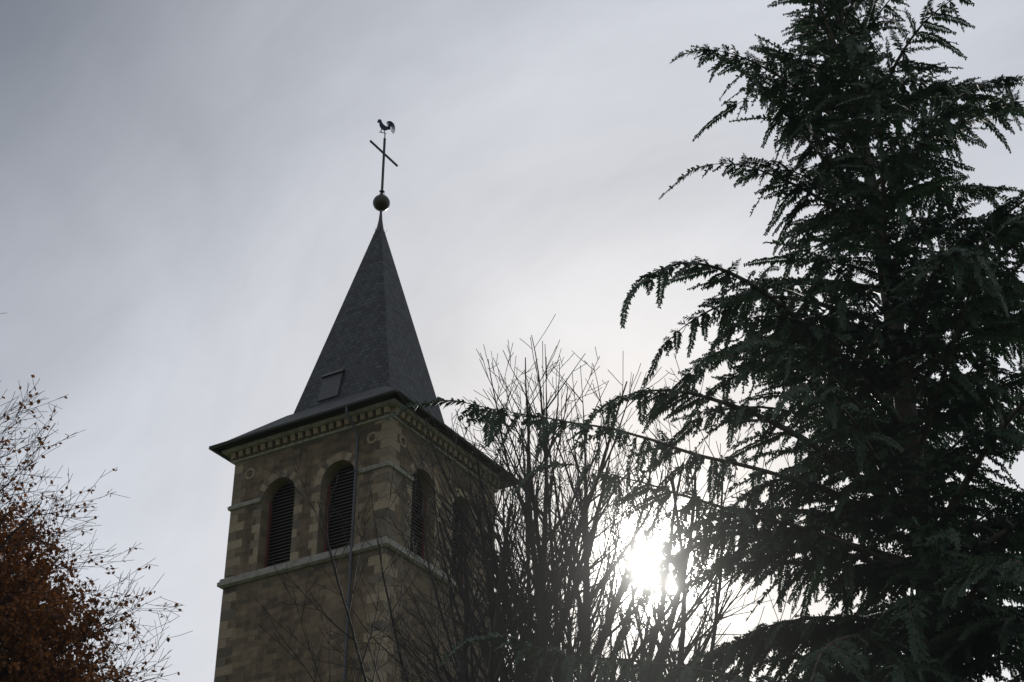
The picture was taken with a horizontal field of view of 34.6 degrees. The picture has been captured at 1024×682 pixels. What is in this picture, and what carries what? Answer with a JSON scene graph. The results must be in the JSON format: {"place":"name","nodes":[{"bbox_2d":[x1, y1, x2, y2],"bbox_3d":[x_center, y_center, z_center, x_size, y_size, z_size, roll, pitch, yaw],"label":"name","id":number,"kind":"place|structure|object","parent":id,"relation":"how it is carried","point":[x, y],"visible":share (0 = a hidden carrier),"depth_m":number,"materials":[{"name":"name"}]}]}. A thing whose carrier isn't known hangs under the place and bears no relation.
{"place":"outdoors","nodes":[
{"label":"outdoors","id":0,"kind":"place"},
{"bbox_2d":[0,313,191,681],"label":"tree","id":1,"kind":"object","parent":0,"point":[14,673],"depth_m":34.43,"materials":[{"name":"brown plant"}]},
{"bbox_2d":[214,417,494,681],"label":"tower walls","id":2,"kind":"structure","parent":0,"point":[249,649],"depth_m":52.11,"materials":[{"name":"brown stone"}]},
{"bbox_2d":[217,398,507,607],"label":"tower cornice","id":3,"kind":"structure","parent":2,"relation":"attached to","point":[270,571],"depth_m":53.16,"materials":[{"name":"grey stone"}]},
{"bbox_2d":[230,405,499,491],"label":"tower dentils","id":4,"kind":"object","parent":3,"relation":"attached to","point":[316,431],"visible":0.42,"depth_m":54.38,"materials":[{"name":"grey stone"}]},
{"bbox_2d":[264,465,464,583],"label":"louvers","id":5,"kind":"object","parent":2,"relation":"in","point":[269,536],"visible":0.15,"depth_m":53.47,"materials":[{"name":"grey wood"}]},
{"bbox_2d":[213,226,516,486],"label":"spire roof","id":6,"kind":"structure","parent":2,"relation":"on","point":[371,346],"depth_m":57.84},
{"bbox_2d":[318,368,345,401],"bbox_3d":[-6.254,1.550,56.832,0.940,1.171,0.337,-17,-35,26],"label":"roof hatch","id":7,"kind":"object","parent":6,"relation":"on","point":[331,385],"visible":1,"depth_m":56.78,"materials":[{"name":"grey metal"}]},
{"bbox_2d":[377,209,383,231],"bbox_3d":[-4.990,-4.511,62.276,0.340,1.250,0.340,-17,-35,26],"label":"spire tip","id":8,"kind":"object","parent":6,"relation":"on","point":[380,222],"visible":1,"depth_m":62.18,"materials":[{"name":"grey metal"}]},
{"bbox_2d":[373,194,389,211],"bbox_3d":[-4.990,-5.274,62.743,0.660,0.660,0.660,-17,-35,26],"label":"ball finial","id":9,"kind":"object","parent":8,"relation":"on","point":[381,201],"visible":1,"depth_m":62.51,"materials":[{"name":"black metal"}]},
{"bbox_2d":[370,136,397,194],"bbox_3d":[-4.990,-6.798,63.673,0.344,3.010,1.840,-17,-35,26],"label":"cross","id":10,"kind":"object","parent":9,"relation":"on","point":[381,191],"visible":1,"depth_m":63.71,"materials":[{"name":"black metal"}]},
{"bbox_2d":[377,119,394,135],"bbox_3d":[-4.958,-8.371,64.646,0.736,0.810,0.024,9,-33,-15],"label":"weathercock","id":11,"kind":"object","parent":10,"relation":"attached to","point":[390,125],"visible":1,"depth_m":64.69,"materials":[{"name":"black metal"}]},
{"bbox_2d":[0,0,1023,681],"label":"sky","id":12,"kind":"structure","parent":0,"point":[189,218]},
{"bbox_2d":[381,0,1023,681],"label":"conifer tree","id":13,"kind":"object","parent":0,"point":[987,560],"depth_m":19.08,"materials":[{"name":"green plant"}]},
{"label":"ground","id":14,"kind":"structure","parent":0,"visible":0},
{"bbox_2d":[208,389,518,681],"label":"gutter downpipe","id":15,"kind":"object","parent":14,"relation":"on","point":[427,413],"visible":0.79,"depth_m":53.03,"materials":[{"name":"black metal"}]},
{"bbox_2d":[255,397,668,681],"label":"bare tree","id":16,"kind":"object","parent":14,"relation":"on","point":[399,647],"visible":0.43,"depth_m":28.20,"materials":[{"name":"brown plant"}]},
{"bbox_2d":[370,451,649,681],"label":"bare tree","id":17,"kind":"object","parent":14,"relation":"on","point":[484,596],"visible":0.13,"depth_m":32.63,"materials":[{"name":"brown plant"}]},
{"bbox_2d":[343,314,801,681],"bbox_3d":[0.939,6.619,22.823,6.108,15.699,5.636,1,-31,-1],"label":"bare tree","id":18,"kind":"object","parent":14,"relation":"on","point":[542,607],"visible":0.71,"depth_m":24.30,"materials":[{"name":"brown plant"}]},
{"bbox_2d":[397,363,762,681],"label":"bare tree","id":19,"kind":"object","parent":14,"relation":"on","point":[653,638],"visible":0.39,"depth_m":26.03,"materials":[{"name":"brown plant"}]}
]}

